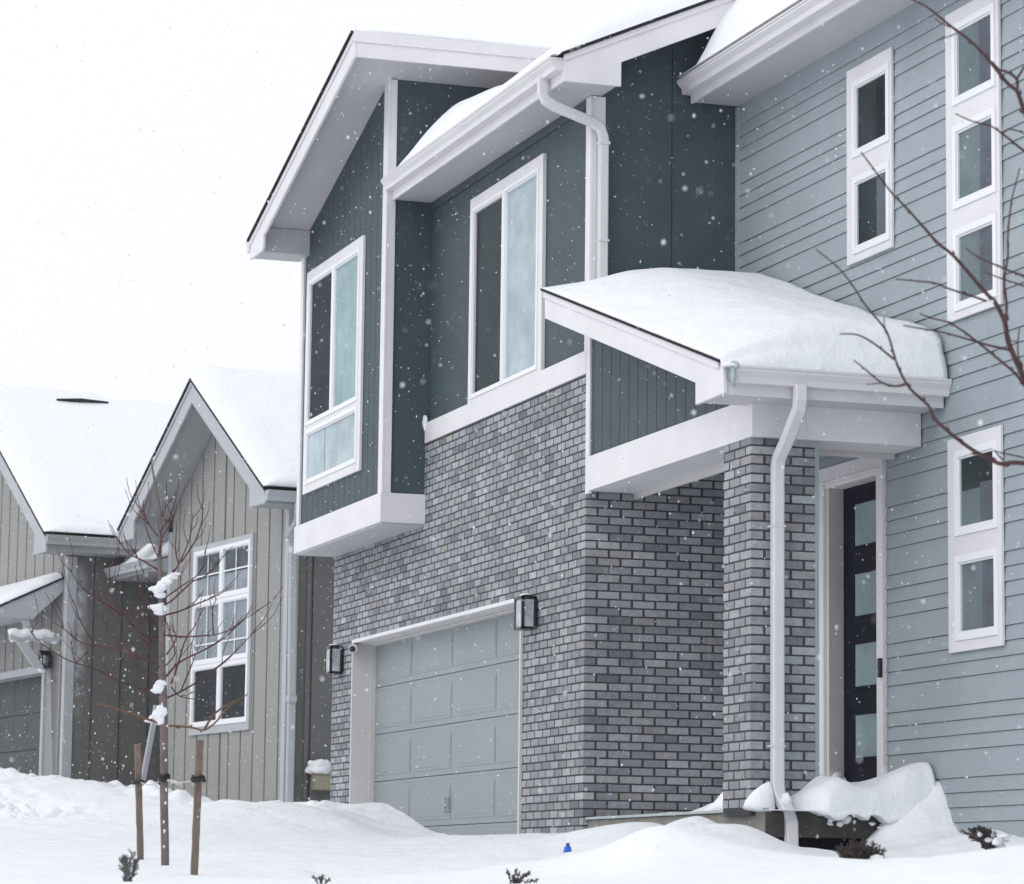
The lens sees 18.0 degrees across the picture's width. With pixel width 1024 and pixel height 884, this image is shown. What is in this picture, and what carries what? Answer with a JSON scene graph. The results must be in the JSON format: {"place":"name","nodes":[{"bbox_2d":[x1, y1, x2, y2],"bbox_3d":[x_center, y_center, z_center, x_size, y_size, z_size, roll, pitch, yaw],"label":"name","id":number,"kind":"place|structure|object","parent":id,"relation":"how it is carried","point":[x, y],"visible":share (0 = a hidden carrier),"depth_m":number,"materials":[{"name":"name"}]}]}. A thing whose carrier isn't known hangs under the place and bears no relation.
{"place":"outdoors","nodes":[
{"label":"outdoors","id":0,"kind":"place"},
{"bbox_2d":[0,0,640,403],"label":"sky","id":1,"kind":"structure","parent":0,"point":[513,23],"materials":[{"name":"white"}]},
{"bbox_2d":[0,767,1023,883],"bbox_3d":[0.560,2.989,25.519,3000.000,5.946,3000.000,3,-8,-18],"label":"ground","id":2,"kind":"structure","parent":0,"point":[88,845],"depth_m":21.41,"materials":[{"name":"white snow"}]},
{"bbox_2d":[118,848,139,881],"bbox_3d":[-1.777,2.011,15.007,0.105,0.250,0.118,3,-8,-18],"label":"evergreen seedling","id":3,"kind":"object","parent":2,"relation":"on","point":[123,861],"visible":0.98,"depth_m":15.01,"materials":[{"name":"grey plant"}]},
{"bbox_2d":[132,744,145,859],"bbox_3d":[-2.310,2.282,20.000,0.106,0.824,0.132,3,-8,-18],"label":"wooden stake","id":4,"kind":"object","parent":2,"relation":"on","point":[138,796],"visible":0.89,"depth_m":19.98,"materials":[{"name":"brown wood"}]},
{"bbox_2d":[28,458,282,865],"bbox_3d":[-2.123,1.312,18.832,1.537,2.461,0.895,1,-8,0],"label":"young tree","id":5,"kind":"object","parent":2,"relation":"on","point":[159,716],"visible":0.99,"depth_m":18.98,"materials":[{"name":"brown plant"}]},
{"bbox_2d":[140,779,190,785],"bbox_3d":[-2.034,1.999,18.998,0.051,0.068,2.085,3,-8,-16],"label":"tie strap","id":6,"kind":"object","parent":5,"relation":"attached to","point":[175,782],"visible":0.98,"depth_m":18.77,"materials":[{"name":"grey"}]},
{"bbox_2d":[0,378,334,801],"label":"neighbour house","id":7,"kind":"structure","parent":2,"relation":"on","point":[266,580],"depth_m":41.31,"materials":[{"name":"grey paint"}]},
{"bbox_2d":[0,677,41,775],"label":"left garage door","id":8,"kind":"structure","parent":7,"relation":"in","point":[21,718],"depth_m":45.25,"materials":[{"name":"grey metal"}]},
{"bbox_2d":[0,572,61,603],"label":"pent roof snow","id":9,"kind":"structure","parent":7,"relation":"on","point":[8,592],"depth_m":43.28,"materials":[{"name":"white snow"}]},
{"bbox_2d":[8,628,57,643],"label":"wind blown snow","id":10,"kind":"structure","parent":7,"relation":"on","point":[26,632],"depth_m":43.05,"materials":[{"name":"white snow"}]},
{"bbox_2d":[37,650,50,672],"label":"coach lantern","id":11,"kind":"object","parent":7,"relation":"attached to","point":[47,660],"visible":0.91,"depth_m":43.48,"materials":[{"name":"black metal"}]},
{"bbox_2d":[0,385,175,535],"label":"neighbour roof snow","id":12,"kind":"structure","parent":7,"relation":"on","point":[106,479],"depth_m":44.92,"materials":[{"name":"white snow"}]},
{"bbox_2d":[106,541,168,568],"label":"entry roof snow","id":13,"kind":"structure","parent":7,"relation":"on","point":[146,551],"depth_m":42.57,"materials":[{"name":"white snow"}]},
{"bbox_2d":[121,366,298,519],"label":"snowy roof","id":14,"kind":"structure","parent":7,"relation":"on","point":[269,461],"depth_m":39.54,"materials":[{"name":"white snow"}]},
{"bbox_2d":[188,533,254,735],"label":"window","id":15,"kind":"structure","parent":7,"relation":"in","point":[217,692],"depth_m":40.16,"materials":[{"name":"white paint"}]},
{"bbox_2d":[304,759,330,790],"bbox_3d":[-2.252,3.935,38.232,0.398,0.369,0.207,5,-9,-26],"label":"utility box","id":16,"kind":"object","parent":7,"relation":"attached to","point":[318,770],"visible":0.88,"depth_m":38.15,"materials":[{"name":"beige plastic"}]},
{"bbox_2d":[190,740,205,874],"bbox_3d":[-1.761,2.107,18.000,0.092,0.891,0.159,3,-8,-18],"label":"wooden stake","id":17,"kind":"object","parent":2,"relation":"on","point":[197,779],"visible":0.97,"depth_m":17.98,"materials":[{"name":"brown wood"}]},
{"bbox_2d":[312,874,330,883],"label":"dead weed","id":18,"kind":"object","parent":2,"relation":"on","point":[320,878],"visible":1,"depth_m":14.62,"materials":[{"name":"grey plant"}]},
{"bbox_2d":[506,868,538,883],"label":"spreading shrub","id":19,"kind":"object","parent":2,"relation":"on","point":[515,880],"visible":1,"depth_m":14.62,"materials":[{"name":"grey plant"}]},
{"bbox_2d":[563,843,571,852],"bbox_3d":[0.378,2.779,22.008,0.068,0.094,0.030,7,-10,-38],"label":"blue marker","id":20,"kind":"object","parent":2,"relation":"on","point":[567,847],"visible":0.69,"depth_m":22.00,"materials":[{"name":"blue plastic"}]},
{"bbox_2d":[246,0,1023,850],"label":"house","id":21,"kind":"structure","parent":2,"relation":"on","point":[670,732],"depth_m":25.93,"materials":[{"name":"grey brick"}]},
{"bbox_2d":[324,644,342,674],"bbox_3d":[-1.798,2.183,32.547,0.132,0.306,0.210,3,-8,-18],"label":"wall lantern","id":22,"kind":"object","parent":21,"relation":"attached to","point":[334,656],"depth_m":32.46,"materials":[{"name":"black metal"}]},
{"bbox_2d":[302,235,365,494],"bbox_3d":[-1.769,-0.728,31.886,0.040,2.280,2.100,3,-8,-18],"label":"window","id":23,"kind":"structure","parent":21,"relation":"in","point":[344,415],"depth_m":31.83,"materials":[{"name":"paint"}]},
{"bbox_2d":[349,643,358,652],"bbox_3d":[-1.571,2.045,32.052,0.112,0.100,0.137,3,-8,-18],"label":"security camera","id":24,"kind":"object","parent":21,"relation":"attached to","point":[353,649],"visible":0.98,"depth_m":32.01,"materials":[{"name":"grey plastic"}]},
{"bbox_2d":[246,29,553,242],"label":"bay roof snow","id":25,"kind":"structure","parent":21,"relation":"on","point":[455,38],"depth_m":30.22,"materials":[{"name":"white snow"}]},
{"bbox_2d":[374,613,519,834],"bbox_3d":[-0.550,2.809,29.600,0.065,2.314,5.190,3,-8,-18],"label":"garage door","id":26,"kind":"structure","parent":21,"relation":"in","point":[462,659],"depth_m":29.63,"materials":[{"name":"metal"}]},
{"bbox_2d":[468,153,546,403],"bbox_3d":[-0.057,-1.392,28.180,0.047,1.870,2.020,3,-8,-18],"label":"window","id":27,"kind":"structure","parent":21,"relation":"in","point":[517,331],"depth_m":28.12,"materials":[{"name":"paint"}]},
{"bbox_2d":[514,593,536,630],"bbox_3d":[0.111,1.411,26.892,0.132,0.304,0.210,3,-8,-18],"label":"wall lantern","id":28,"kind":"object","parent":21,"relation":"attached to","point":[525,618],"depth_m":26.81,"materials":[{"name":"black metal"}]},
{"bbox_2d":[383,0,704,177],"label":"roof snow","id":29,"kind":"structure","parent":21,"relation":"on","point":[611,22],"depth_m":26.21,"materials":[{"name":"white snow"}]},
{"bbox_2d":[422,415,882,828],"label":"clinging snow","id":30,"kind":"structure","parent":21,"relation":"attached to","point":[759,798],"depth_m":22.21,"materials":[{"name":"white snow"}]},
{"bbox_2d":[727,361,738,386],"bbox_3d":[1.522,-0.467,22.151,0.067,0.186,0.123,3,-8,-18],"label":"icicle","id":31,"kind":"object","parent":21,"relation":"attached to","point":[731,371],"visible":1,"depth_m":22.11,"materials":[{"name":"clear ice"}]},
{"bbox_2d":[678,0,802,77],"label":"roof snow","id":32,"kind":"structure","parent":21,"relation":"on","point":[759,15],"depth_m":25.69,"materials":[{"name":"white snow"}]},
{"bbox_2d":[542,268,946,378],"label":"porch roof snow","id":33,"kind":"structure","parent":21,"relation":"on","point":[748,313],"depth_m":23.05,"materials":[{"name":"white snow"}]},
{"bbox_2d":[595,762,935,823],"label":"porch floor snow","id":34,"kind":"structure","parent":21,"relation":"on","point":[898,799],"depth_m":22.31,"materials":[{"name":"white snow"}]},
{"bbox_2d":[844,481,876,781],"bbox_3d":[2.659,1.504,24.010,0.057,2.420,0.855,3,-8,-18],"label":"front door","id":35,"kind":"structure","parent":21,"relation":"in","point":[860,658],"depth_m":24.13,"materials":[{"name":"paint"}]},
{"bbox_2d":[846,47,893,265],"bbox_3d":[2.666,-2.123,24.120,0.034,1.505,0.795,3,-8,-18],"label":"window","id":36,"kind":"structure","parent":21,"relation":"in","point":[870,86],"depth_m":24.11,"materials":[{"name":"paint"}]},
{"bbox_2d":[877,658,881,677],"bbox_3d":[2.660,1.635,23.392,0.034,0.140,0.040,3,-8,-18],"label":"doorbell","id":37,"kind":"object","parent":21,"relation":"attached to","point":[879,667],"visible":1,"depth_m":23.38,"materials":[{"name":"black metal"}]},
{"bbox_2d":[945,0,1002,322],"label":"window","id":38,"kind":"structure","parent":21,"relation":"in","point":[968,186],"depth_m":22.46,"materials":[{"name":"paint"}]},
{"bbox_2d":[947,425,1004,652],"bbox_3d":[3.167,0.675,22.109,0.034,1.490,0.810,3,-8,-18],"label":"window","id":39,"kind":"structure","parent":21,"relation":"in","point":[970,484],"depth_m":22.09,"materials":[{"name":"paint"}]},
{"bbox_2d":[833,837,886,858],"bbox_3d":[1.834,2.221,17.017,0.265,0.294,0.277,3,-8,-18],"label":"shrub","id":40,"kind":"object","parent":2,"relation":"on","point":[858,850],"visible":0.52,"depth_m":16.97,"materials":[{"name":"brown plant"}]},
{"bbox_2d":[815,0,1023,466],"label":"bare tree","id":41,"kind":"object","parent":2,"relation":"on","point":[1017,361],"visible":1,"depth_m":12.59,"materials":[{"name":"brown plant"}]},
{"bbox_2d":[960,825,1010,849],"bbox_3d":[2.930,2.478,19.999,0.320,0.218,0.217,0,-8,6],"label":"leaning shrub","id":42,"kind":"object","parent":2,"relation":"on","point":[986,838],"visible":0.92,"depth_m":19.96,"materials":[{"name":"white plant"}]},
{"bbox_2d":[0,0,1023,858],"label":"falling snow","id":43,"kind":"structure","parent":0,"point":[416,416],"depth_m":18.23,"materials":[{"name":"white snow"}]}
]}

